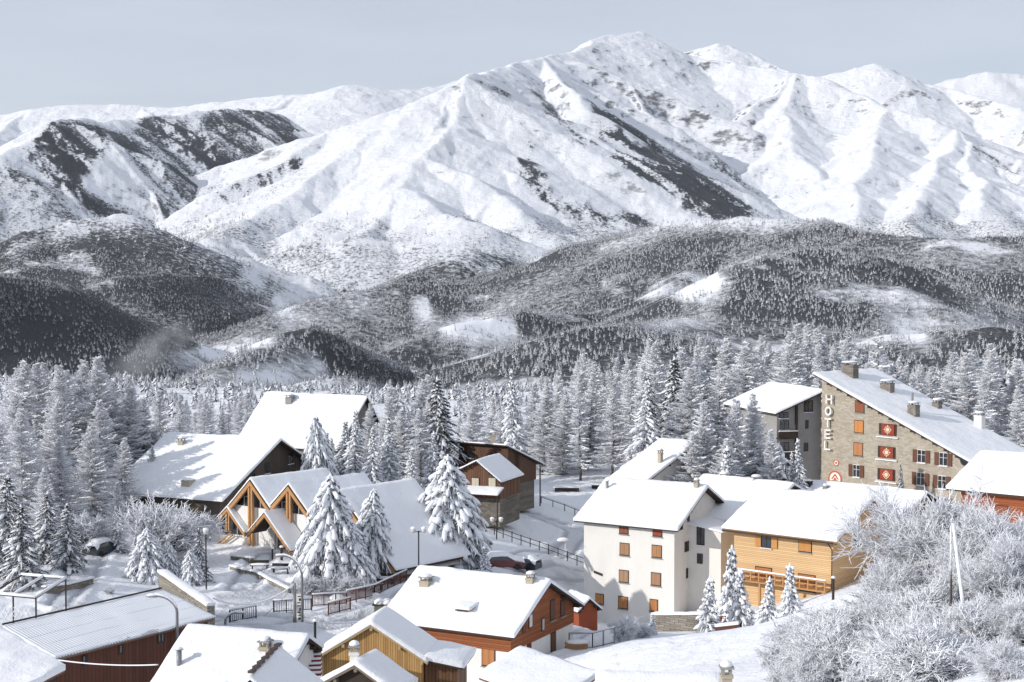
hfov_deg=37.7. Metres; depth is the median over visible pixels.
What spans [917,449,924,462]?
window
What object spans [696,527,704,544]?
window
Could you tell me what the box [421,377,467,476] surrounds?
dark spruce
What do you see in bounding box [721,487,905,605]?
timber chalet
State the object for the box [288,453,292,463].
window
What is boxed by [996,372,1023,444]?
frosted larch
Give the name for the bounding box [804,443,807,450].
window
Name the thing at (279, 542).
door
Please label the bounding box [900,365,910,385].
frosted larch
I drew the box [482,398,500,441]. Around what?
frosted larch
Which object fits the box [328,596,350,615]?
railing
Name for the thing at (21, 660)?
corner house
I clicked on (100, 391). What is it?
frosted larch
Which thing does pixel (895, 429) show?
window
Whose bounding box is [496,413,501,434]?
frosted larch
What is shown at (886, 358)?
frosted larch
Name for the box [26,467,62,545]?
frosted larch
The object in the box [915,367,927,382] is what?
frosted larch
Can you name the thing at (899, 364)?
frosted larch
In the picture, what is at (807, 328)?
frosted larch
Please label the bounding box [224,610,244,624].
street lamp
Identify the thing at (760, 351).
frosted larch
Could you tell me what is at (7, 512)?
dark spruce
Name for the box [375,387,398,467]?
frosted larch
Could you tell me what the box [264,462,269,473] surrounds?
window
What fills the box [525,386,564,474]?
frosted larch
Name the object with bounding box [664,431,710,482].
frosted larch
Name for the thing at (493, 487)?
annex cabin
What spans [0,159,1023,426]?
forest
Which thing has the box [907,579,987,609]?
frosted brush
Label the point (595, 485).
covered stack
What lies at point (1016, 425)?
frosted larch
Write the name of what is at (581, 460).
frosted larch
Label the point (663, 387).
frosted larch
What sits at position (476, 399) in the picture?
frosted larch
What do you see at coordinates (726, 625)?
terrace edge
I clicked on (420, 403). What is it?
frosted larch
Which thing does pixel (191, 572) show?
drooping spruce
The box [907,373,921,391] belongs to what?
frosted larch
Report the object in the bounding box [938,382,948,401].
frosted larch
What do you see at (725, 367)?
frosted larch
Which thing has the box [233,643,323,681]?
tile ridge house
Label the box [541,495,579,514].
fence
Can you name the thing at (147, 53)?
sky
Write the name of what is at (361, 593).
snow mound
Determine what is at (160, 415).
frosted larch
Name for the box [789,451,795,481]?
snowy spruce
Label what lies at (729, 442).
frosted larch
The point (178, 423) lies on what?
frosted larch
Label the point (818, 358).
frosted larch
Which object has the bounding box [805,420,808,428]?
window
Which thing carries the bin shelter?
on the terrain
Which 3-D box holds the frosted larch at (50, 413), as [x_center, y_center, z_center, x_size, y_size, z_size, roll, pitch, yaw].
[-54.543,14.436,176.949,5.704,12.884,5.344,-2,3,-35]
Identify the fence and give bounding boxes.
[481,523,583,562]
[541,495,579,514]
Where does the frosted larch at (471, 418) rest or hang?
on the terrain
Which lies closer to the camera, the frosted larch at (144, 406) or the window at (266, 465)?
the window at (266, 465)
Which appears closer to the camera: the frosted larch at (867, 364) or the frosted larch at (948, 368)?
the frosted larch at (867, 364)
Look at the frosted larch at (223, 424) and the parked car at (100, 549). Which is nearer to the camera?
the parked car at (100, 549)
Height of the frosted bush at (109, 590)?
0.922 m
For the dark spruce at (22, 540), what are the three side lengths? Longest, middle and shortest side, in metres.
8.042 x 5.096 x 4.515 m
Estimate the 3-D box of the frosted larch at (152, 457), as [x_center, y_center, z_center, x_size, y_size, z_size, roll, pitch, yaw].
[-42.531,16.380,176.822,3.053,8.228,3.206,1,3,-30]
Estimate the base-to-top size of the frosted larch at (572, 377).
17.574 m
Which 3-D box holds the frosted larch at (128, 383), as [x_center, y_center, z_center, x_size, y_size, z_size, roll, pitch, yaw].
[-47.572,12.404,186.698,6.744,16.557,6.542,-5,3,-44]
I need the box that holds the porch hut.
[320,640,417,681]
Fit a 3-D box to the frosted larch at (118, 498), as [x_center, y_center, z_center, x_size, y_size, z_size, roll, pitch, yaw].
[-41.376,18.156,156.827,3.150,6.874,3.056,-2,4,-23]
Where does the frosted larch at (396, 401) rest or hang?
on the terrain
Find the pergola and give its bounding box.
[0,573,66,620]
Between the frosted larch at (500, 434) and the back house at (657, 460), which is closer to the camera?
the back house at (657, 460)
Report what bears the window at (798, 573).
in the timber chalet at (775, 530)
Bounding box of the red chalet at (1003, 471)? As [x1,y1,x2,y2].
[946,450,1023,522]
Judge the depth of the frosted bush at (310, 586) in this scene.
135.66 m
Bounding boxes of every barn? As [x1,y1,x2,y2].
[2,587,215,681]
[124,432,303,523]
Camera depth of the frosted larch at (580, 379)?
248.95 m
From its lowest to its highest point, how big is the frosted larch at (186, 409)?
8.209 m
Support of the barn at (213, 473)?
on the terrain
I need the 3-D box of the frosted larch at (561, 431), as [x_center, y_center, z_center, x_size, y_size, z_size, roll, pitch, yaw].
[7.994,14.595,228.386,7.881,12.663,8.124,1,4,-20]
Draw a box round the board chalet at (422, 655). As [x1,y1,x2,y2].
[321,606,475,681]
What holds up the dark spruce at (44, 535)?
on the terrain
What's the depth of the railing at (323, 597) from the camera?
130.19 m
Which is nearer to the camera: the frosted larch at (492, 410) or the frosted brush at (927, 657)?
the frosted brush at (927, 657)
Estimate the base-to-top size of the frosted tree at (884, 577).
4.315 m
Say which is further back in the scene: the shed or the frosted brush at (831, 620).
the shed
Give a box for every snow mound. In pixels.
[212,576,226,581]
[330,594,345,600]
[347,593,358,598]
[358,590,371,597]
[368,593,379,597]
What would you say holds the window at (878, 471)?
in the hotel
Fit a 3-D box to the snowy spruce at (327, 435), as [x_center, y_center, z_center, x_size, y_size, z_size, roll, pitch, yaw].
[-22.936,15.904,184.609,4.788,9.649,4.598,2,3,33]
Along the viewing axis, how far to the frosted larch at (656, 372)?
231.27 m
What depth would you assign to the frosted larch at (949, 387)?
251.94 m
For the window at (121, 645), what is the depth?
95.49 m
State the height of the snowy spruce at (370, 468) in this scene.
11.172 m
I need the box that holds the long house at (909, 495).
[803,479,938,531]
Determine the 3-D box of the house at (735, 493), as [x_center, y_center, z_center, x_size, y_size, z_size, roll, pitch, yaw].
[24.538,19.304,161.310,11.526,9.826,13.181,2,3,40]
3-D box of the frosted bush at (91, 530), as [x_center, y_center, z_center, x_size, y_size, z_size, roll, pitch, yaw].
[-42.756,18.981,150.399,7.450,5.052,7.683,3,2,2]
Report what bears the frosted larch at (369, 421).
on the terrain
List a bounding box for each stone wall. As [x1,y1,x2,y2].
[41,576,93,593]
[157,569,215,624]
[229,564,291,592]
[230,554,254,562]
[653,611,702,631]
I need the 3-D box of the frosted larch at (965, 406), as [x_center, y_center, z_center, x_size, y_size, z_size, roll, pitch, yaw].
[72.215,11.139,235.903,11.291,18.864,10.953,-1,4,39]
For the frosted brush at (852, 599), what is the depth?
75.74 m
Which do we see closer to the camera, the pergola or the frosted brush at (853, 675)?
the frosted brush at (853, 675)
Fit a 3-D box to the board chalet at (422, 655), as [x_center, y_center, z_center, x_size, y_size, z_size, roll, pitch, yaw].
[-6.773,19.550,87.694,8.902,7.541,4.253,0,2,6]
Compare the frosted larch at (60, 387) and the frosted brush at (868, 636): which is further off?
the frosted larch at (60, 387)
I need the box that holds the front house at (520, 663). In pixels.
[478,645,594,681]
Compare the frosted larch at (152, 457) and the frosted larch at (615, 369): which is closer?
the frosted larch at (152, 457)
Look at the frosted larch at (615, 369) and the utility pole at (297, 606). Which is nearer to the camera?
the utility pole at (297, 606)
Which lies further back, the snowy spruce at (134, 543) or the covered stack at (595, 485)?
the covered stack at (595, 485)
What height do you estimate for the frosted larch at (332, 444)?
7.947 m
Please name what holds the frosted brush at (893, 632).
on the terrain
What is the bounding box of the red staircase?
[307,651,321,675]
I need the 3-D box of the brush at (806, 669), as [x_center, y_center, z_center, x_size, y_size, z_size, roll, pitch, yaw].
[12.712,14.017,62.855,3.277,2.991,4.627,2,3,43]
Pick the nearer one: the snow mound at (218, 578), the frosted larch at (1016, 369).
the snow mound at (218, 578)
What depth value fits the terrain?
5174.20 m
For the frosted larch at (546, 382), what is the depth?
325.56 m
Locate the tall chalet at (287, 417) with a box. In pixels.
[239,391,379,463]
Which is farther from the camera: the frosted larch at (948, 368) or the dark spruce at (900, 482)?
the frosted larch at (948, 368)
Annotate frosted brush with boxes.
[752,637,797,674]
[757,609,806,647]
[760,649,804,681]
[769,604,863,672]
[770,615,866,681]
[775,627,798,648]
[791,601,858,635]
[813,601,861,626]
[820,597,891,644]
[837,659,893,681]
[839,583,899,608]
[846,596,867,608]
[850,606,989,681]
[850,612,927,651]
[851,626,902,680]
[854,618,905,652]
[859,618,978,681]
[861,574,957,631]
[873,622,946,646]
[874,608,928,628]
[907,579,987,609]
[910,600,959,619]
[911,616,999,674]
[919,560,948,584]
[919,587,1003,645]
[939,593,985,613]
[967,583,1023,608]
[986,590,1022,610]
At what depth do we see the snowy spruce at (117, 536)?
150.77 m
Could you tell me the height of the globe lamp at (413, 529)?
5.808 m
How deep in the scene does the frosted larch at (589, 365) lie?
298.62 m
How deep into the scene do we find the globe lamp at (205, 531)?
134.89 m
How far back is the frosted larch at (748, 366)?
228.83 m
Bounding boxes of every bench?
[250,560,268,568]
[271,563,289,573]
[377,573,392,584]
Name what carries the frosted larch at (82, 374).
on the terrain
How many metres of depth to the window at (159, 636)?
98.23 m
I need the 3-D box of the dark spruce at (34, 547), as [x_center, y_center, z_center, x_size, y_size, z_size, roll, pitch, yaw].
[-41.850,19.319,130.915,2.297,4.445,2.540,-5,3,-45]
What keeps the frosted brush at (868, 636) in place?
on the terrain
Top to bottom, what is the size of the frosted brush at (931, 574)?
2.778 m
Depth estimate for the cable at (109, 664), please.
86.17 m
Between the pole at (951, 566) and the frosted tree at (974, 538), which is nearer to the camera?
the pole at (951, 566)
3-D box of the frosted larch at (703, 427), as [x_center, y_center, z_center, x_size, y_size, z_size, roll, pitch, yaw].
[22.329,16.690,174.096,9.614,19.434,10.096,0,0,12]
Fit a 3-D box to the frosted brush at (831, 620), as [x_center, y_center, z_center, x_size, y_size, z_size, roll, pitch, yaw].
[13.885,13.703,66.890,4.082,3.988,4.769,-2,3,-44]
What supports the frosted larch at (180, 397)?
on the terrain
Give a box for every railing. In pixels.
[229,604,256,622]
[273,597,311,611]
[312,591,346,606]
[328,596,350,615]
[346,569,406,601]
[568,626,614,647]
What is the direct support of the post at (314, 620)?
on the terrain
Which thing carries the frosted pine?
on the terrain
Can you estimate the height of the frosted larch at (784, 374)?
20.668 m
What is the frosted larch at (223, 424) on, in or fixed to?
on the terrain
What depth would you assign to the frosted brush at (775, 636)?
82.22 m
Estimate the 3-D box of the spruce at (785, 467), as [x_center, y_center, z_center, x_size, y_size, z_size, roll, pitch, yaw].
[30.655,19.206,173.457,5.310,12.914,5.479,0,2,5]
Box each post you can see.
[279,545,283,559]
[313,619,316,637]
[831,576,835,599]
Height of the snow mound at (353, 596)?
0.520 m
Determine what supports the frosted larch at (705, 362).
on the terrain
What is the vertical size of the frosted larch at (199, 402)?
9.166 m
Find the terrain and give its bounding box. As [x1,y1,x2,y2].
[0,31,1023,681]
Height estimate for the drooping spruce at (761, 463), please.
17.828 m
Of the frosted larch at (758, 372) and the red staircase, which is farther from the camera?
the frosted larch at (758, 372)
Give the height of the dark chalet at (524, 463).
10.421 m
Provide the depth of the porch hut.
73.05 m
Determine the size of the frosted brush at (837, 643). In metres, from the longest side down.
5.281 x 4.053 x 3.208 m
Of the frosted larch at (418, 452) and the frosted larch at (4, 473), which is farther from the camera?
the frosted larch at (418, 452)
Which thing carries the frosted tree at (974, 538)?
on the terrain
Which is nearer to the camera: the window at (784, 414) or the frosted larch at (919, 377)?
the window at (784, 414)
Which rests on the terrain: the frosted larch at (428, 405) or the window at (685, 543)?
the frosted larch at (428, 405)
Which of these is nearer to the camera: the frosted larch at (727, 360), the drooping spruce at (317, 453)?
the drooping spruce at (317, 453)
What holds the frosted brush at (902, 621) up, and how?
on the terrain
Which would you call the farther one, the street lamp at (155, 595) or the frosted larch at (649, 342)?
the frosted larch at (649, 342)
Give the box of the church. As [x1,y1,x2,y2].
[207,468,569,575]
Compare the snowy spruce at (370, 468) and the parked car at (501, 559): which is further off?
the snowy spruce at (370, 468)
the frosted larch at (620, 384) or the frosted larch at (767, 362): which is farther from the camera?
the frosted larch at (620, 384)
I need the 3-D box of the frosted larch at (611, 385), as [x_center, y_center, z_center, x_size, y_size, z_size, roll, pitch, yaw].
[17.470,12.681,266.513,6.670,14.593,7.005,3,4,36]
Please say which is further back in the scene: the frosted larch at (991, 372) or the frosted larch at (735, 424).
the frosted larch at (991, 372)
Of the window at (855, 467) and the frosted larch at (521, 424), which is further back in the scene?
the frosted larch at (521, 424)
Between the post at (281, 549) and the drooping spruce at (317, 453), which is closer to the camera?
the post at (281, 549)
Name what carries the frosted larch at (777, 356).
on the terrain
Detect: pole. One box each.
[293,582,300,622]
[950,526,951,609]
[952,523,964,603]
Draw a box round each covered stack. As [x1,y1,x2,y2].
[553,484,580,491]
[590,482,601,488]
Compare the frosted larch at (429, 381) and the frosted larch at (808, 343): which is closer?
the frosted larch at (429, 381)
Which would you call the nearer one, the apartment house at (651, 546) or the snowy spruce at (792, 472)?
the apartment house at (651, 546)
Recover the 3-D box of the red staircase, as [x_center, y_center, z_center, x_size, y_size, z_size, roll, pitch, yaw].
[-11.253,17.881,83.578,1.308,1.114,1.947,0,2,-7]
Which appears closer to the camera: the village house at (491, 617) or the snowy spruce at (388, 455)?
the village house at (491, 617)
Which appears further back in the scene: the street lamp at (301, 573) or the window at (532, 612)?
the street lamp at (301, 573)
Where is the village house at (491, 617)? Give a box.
[387,565,584,680]
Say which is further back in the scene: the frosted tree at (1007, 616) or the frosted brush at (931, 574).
the frosted brush at (931, 574)
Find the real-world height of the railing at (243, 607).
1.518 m
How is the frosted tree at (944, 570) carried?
on the terrain
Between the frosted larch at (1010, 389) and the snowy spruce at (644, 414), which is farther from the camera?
the frosted larch at (1010, 389)
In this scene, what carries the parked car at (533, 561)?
on the terrain
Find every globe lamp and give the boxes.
[203,528,208,588]
[410,526,426,565]
[490,517,502,538]
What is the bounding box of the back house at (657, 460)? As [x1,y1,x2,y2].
[611,438,718,481]
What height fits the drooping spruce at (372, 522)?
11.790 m
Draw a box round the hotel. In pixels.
[813,361,1023,506]
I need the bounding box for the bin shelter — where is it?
[372,598,391,611]
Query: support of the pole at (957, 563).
on the terrain
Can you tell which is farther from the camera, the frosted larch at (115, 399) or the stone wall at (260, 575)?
the frosted larch at (115, 399)
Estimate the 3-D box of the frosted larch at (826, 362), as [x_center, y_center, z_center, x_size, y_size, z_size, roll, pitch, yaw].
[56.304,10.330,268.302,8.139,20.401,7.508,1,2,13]
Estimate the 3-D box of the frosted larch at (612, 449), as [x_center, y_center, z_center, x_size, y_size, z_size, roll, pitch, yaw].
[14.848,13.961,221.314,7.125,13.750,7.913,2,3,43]
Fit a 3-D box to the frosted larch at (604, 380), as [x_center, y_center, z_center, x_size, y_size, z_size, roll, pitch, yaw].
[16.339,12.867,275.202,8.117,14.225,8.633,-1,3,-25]
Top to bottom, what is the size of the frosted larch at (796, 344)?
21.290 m
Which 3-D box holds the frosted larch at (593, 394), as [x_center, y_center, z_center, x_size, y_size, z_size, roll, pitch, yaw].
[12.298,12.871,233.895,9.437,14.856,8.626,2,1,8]
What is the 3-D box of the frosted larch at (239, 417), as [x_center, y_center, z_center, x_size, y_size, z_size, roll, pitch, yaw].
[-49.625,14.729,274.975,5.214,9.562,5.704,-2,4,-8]
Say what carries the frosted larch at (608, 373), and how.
on the terrain
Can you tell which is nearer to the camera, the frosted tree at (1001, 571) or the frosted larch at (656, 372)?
the frosted tree at (1001, 571)
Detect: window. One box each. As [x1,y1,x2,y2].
[82,655,86,665]
[119,644,122,654]
[157,633,161,643]
[219,519,246,534]
[237,491,264,508]
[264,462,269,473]
[278,498,303,514]
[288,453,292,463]
[465,452,473,457]
[528,612,532,628]
[541,617,544,631]
[618,596,627,608]
[684,542,686,551]
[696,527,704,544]
[697,553,702,563]
[761,536,770,547]
[779,412,787,417]
[780,420,788,429]
[780,442,788,450]
[798,542,811,552]
[798,573,815,592]
[804,400,812,411]
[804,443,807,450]
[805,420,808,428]
[853,442,862,456]
[853,464,859,477]
[877,468,894,480]
[878,446,895,458]
[879,423,896,435]
[916,472,924,485]
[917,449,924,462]
[937,475,945,488]
[939,452,946,465]
[960,458,966,465]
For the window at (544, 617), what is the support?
in the village house at (491, 617)
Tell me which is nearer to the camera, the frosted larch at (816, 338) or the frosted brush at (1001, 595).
the frosted brush at (1001, 595)
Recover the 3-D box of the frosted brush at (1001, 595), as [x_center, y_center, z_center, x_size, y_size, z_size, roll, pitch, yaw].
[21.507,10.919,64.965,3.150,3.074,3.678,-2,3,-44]
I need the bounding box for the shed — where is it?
[568,589,602,630]
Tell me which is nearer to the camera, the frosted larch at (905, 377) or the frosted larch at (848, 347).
the frosted larch at (905, 377)
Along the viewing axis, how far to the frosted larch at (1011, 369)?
303.88 m
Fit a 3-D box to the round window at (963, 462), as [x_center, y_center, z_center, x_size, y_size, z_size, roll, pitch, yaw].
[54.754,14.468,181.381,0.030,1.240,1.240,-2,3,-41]
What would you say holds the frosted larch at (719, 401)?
on the terrain
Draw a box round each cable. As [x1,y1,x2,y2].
[58,659,157,665]
[212,585,292,604]
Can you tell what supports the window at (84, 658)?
in the red barn at (139, 629)
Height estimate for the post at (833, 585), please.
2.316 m
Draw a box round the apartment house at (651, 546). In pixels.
[573,476,733,623]
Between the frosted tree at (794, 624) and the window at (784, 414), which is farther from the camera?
the window at (784, 414)
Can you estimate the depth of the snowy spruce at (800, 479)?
172.61 m
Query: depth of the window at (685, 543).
152.19 m
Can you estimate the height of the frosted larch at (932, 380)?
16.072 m
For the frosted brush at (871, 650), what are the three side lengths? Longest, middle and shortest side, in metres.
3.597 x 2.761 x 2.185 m
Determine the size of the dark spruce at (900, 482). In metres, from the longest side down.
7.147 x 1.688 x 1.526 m
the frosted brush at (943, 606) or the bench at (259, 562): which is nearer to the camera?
the frosted brush at (943, 606)
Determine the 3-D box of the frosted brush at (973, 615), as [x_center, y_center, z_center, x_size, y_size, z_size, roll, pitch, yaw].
[17.536,11.186,58.080,3.912,3.284,3.332,2,3,40]
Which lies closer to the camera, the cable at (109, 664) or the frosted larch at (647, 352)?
the cable at (109, 664)
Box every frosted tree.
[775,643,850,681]
[784,603,838,641]
[818,465,1014,585]
[836,627,872,670]
[851,545,937,607]
[854,581,913,632]
[898,601,996,642]
[918,491,1023,586]
[926,550,988,609]
[941,525,1023,611]
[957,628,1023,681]
[962,583,1023,645]
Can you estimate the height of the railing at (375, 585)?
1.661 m
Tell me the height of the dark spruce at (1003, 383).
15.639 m
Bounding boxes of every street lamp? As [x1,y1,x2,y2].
[146,593,178,640]
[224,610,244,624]
[275,553,303,621]
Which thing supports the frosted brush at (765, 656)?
on the terrain
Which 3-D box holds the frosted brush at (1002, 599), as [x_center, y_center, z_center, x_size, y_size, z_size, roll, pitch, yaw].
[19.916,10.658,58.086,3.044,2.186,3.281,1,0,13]
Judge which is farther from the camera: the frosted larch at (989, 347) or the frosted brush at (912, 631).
the frosted larch at (989, 347)
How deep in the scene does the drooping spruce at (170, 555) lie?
137.55 m
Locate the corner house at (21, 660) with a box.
[0,626,65,681]
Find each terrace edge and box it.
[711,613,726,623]
[715,621,738,630]
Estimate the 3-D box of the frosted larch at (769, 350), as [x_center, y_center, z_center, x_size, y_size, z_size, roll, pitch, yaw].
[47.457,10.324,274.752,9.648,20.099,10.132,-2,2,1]
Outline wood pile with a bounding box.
[565,639,588,649]
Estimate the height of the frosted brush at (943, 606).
1.985 m
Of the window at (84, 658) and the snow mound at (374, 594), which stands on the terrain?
the snow mound at (374, 594)
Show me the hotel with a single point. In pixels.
(881, 426)
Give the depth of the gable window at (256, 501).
156.98 m
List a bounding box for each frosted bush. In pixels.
[56,509,115,552]
[103,585,115,593]
[110,487,230,561]
[289,574,328,594]
[316,571,370,595]
[606,614,645,642]
[631,622,653,638]
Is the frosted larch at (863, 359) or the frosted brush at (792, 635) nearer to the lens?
the frosted brush at (792, 635)
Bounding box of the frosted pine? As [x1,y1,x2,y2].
[869,329,896,376]
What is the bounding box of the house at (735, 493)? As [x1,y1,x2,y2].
[693,471,805,521]
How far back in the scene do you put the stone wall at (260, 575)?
139.91 m
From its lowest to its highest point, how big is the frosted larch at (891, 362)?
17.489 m
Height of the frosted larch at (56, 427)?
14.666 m
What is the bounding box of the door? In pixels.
[277,537,285,548]
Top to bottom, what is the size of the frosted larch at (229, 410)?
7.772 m
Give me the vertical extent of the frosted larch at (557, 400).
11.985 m
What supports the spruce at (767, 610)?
on the terrain
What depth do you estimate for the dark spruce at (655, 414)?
222.68 m
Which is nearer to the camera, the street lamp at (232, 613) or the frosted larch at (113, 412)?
the street lamp at (232, 613)
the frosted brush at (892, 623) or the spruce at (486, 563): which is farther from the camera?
the spruce at (486, 563)
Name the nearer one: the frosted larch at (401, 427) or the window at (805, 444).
the frosted larch at (401, 427)
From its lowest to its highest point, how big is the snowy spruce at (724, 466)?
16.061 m
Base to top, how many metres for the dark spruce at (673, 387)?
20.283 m
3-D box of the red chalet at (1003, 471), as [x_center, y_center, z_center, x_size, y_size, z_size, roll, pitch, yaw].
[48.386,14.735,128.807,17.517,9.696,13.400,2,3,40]
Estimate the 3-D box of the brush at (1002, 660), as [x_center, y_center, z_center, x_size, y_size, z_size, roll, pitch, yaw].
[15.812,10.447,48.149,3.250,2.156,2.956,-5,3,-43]
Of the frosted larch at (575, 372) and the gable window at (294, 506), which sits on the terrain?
the frosted larch at (575, 372)
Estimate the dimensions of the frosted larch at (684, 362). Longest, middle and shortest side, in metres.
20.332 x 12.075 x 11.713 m
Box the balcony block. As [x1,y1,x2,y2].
[723,381,821,479]
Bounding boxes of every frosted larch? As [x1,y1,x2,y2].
[0,360,46,444]
[0,367,35,442]
[0,394,49,530]
[0,408,52,536]
[0,421,34,522]
[7,408,59,525]
[26,362,52,437]
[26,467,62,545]
[31,397,90,518]
[31,419,44,477]
[33,365,91,503]
[33,438,91,533]
[38,370,81,447]
[38,411,67,500]
[40,362,54,423]
[65,426,125,526]
[69,355,134,510]
[70,359,95,425]
[74,399,120,513]
[85,379,139,483]
[91,368,121,434]
[102,437,144,524]
[105,482,130,543]
[109,387,154,478]
[117,374,149,436]
[133,398,159,458]
[143,429,158,452]
[145,390,175,438]
[146,445,155,462]
[150,413,159,433]
[166,394,193,432]
[172,409,187,431]
[181,399,192,432]
[189,412,201,432]
[192,399,219,434]
[195,394,203,431]
[200,394,220,434]
[215,407,234,434]
[223,401,234,433]
[229,395,242,433]
[230,396,245,434]
[237,394,252,434]
[329,438,340,473]
[358,403,383,473]
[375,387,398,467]
[375,388,414,471]
[379,409,424,484]
[396,408,440,487]
[397,379,433,451]
[398,374,449,445]
[415,398,457,483]
[445,417,456,456]
[452,408,482,457]
[452,418,463,458]
[454,386,492,455]
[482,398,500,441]
[483,419,497,443]
[494,410,504,442]
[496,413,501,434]
[496,418,504,443]
[515,414,524,444]
[516,382,542,458]
[522,415,537,455]
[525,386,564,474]
[537,395,589,474]
[538,392,564,460]
[539,376,550,403]
[550,369,564,423]
[552,372,606,456]
[561,354,586,399]
[563,383,594,480]
[566,361,582,405]
[570,353,589,398]
[572,362,611,445]
[572,376,611,469]
[584,359,596,379]
[586,389,633,475]
[594,373,614,440]
[598,371,624,452]
[606,370,610,399]
[611,358,622,398]
[614,358,639,433]
[615,370,637,456]
[616,364,632,445]
[620,362,652,461]
[621,341,671,454]
[632,339,664,390]
[635,348,664,433]
[644,358,671,427]
[659,347,715,434]
[659,367,718,449]
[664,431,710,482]
[683,401,721,481]
[689,337,715,382]
[691,345,702,384]
[696,370,720,453]
[697,345,715,418]
[704,438,744,476]
[706,338,742,447]
[707,341,765,464]
[708,367,729,452]
[710,365,736,434]
[711,398,760,478]
[724,351,767,430]
[739,393,774,478]
[754,335,766,358]
[754,348,769,387]
[756,429,788,480]
[762,343,774,376]
[763,354,772,381]
[764,331,806,380]
[766,350,782,380]
[769,343,821,446]
[771,340,814,386]
[793,323,804,360]
[798,333,828,385]
[802,324,814,344]
[803,328,832,380]
[810,344,825,449]
[811,342,831,380]
[819,334,829,358]
[828,343,841,369]
[832,357,843,369]
[833,336,856,368]
[836,340,853,358]
[850,350,862,368]
[860,356,867,368]
[863,356,875,367]
[875,355,888,372]
[885,361,900,380]
[888,365,896,378]
[896,355,902,378]
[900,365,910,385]
[901,371,909,384]
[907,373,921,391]
[914,364,930,395]
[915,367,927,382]
[922,366,956,411]
[937,352,965,413]
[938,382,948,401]
[939,353,957,401]
[942,352,1010,436]
[959,349,1002,426]
[970,375,998,431]
[975,348,1007,434]
[979,343,1001,379]
[993,365,1010,433]
[995,358,1023,434]
[996,355,1006,382]
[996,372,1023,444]
[1000,386,1023,447]
[1006,361,1015,386]
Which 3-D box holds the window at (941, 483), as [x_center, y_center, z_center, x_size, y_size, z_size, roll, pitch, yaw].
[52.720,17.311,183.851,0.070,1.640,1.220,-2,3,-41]
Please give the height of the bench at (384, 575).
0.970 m
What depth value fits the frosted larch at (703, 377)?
246.00 m
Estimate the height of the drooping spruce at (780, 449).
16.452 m
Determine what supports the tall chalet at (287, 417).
on the terrain
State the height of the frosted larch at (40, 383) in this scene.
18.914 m
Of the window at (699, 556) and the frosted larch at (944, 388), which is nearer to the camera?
the window at (699, 556)
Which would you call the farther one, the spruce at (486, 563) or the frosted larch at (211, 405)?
the frosted larch at (211, 405)
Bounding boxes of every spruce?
[0,475,29,580]
[0,504,48,591]
[26,538,45,579]
[31,491,63,564]
[47,503,90,574]
[109,506,130,553]
[121,527,172,585]
[125,538,136,568]
[162,543,180,576]
[178,550,204,586]
[193,528,213,581]
[287,473,371,594]
[300,414,339,475]
[326,431,335,473]
[334,419,350,474]
[339,520,378,597]
[341,409,364,474]
[356,488,398,581]
[360,427,383,483]
[377,420,402,481]
[404,447,418,482]
[418,454,492,569]
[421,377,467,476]
[421,431,438,490]
[480,546,492,571]
[501,369,527,452]
[620,380,661,467]
[630,373,661,459]
[649,613,658,634]
[658,356,685,437]
[693,575,721,632]
[712,545,737,623]
[719,445,732,475]
[726,567,755,626]
[745,444,765,476]
[754,576,780,624]
[773,442,783,477]
[776,452,790,481]
[777,563,803,617]
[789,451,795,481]
[793,438,811,490]
[897,463,904,487]
[993,377,1011,431]
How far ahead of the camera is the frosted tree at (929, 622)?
59.00 m
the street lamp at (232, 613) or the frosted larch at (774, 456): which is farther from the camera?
the frosted larch at (774, 456)
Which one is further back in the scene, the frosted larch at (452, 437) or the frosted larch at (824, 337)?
the frosted larch at (824, 337)
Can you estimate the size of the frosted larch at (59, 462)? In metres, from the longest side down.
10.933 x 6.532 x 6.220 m
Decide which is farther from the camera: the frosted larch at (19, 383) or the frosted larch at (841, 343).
the frosted larch at (841, 343)
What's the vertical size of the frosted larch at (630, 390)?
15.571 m
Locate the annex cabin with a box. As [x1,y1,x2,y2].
[459,453,523,529]
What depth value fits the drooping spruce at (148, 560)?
136.03 m
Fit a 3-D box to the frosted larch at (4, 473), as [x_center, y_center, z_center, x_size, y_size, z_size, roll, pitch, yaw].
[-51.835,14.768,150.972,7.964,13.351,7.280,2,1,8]
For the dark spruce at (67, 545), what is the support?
on the terrain
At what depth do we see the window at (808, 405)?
198.00 m
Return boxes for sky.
[0,0,1023,114]
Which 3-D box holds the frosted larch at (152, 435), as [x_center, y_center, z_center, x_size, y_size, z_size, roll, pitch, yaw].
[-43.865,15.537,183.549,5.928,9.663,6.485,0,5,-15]
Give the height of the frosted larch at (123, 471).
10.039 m
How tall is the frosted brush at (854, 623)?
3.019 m
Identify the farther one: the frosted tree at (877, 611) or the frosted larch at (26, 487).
the frosted larch at (26, 487)
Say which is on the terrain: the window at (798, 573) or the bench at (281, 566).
the bench at (281, 566)
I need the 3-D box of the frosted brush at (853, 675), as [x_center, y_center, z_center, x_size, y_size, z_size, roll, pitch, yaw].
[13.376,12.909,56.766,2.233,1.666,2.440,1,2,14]
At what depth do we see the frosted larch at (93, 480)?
164.62 m
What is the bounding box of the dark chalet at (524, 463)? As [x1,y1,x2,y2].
[451,430,543,510]
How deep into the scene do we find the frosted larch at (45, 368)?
196.73 m
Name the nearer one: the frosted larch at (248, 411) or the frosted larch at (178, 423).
the frosted larch at (178, 423)
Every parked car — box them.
[83,537,116,556]
[482,551,524,569]
[503,552,541,570]
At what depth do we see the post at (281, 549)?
146.40 m
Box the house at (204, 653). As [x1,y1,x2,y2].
[150,623,323,681]
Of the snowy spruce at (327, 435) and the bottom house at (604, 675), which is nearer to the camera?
the bottom house at (604, 675)
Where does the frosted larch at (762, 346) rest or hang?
on the terrain
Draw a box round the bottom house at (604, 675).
[595,660,734,681]

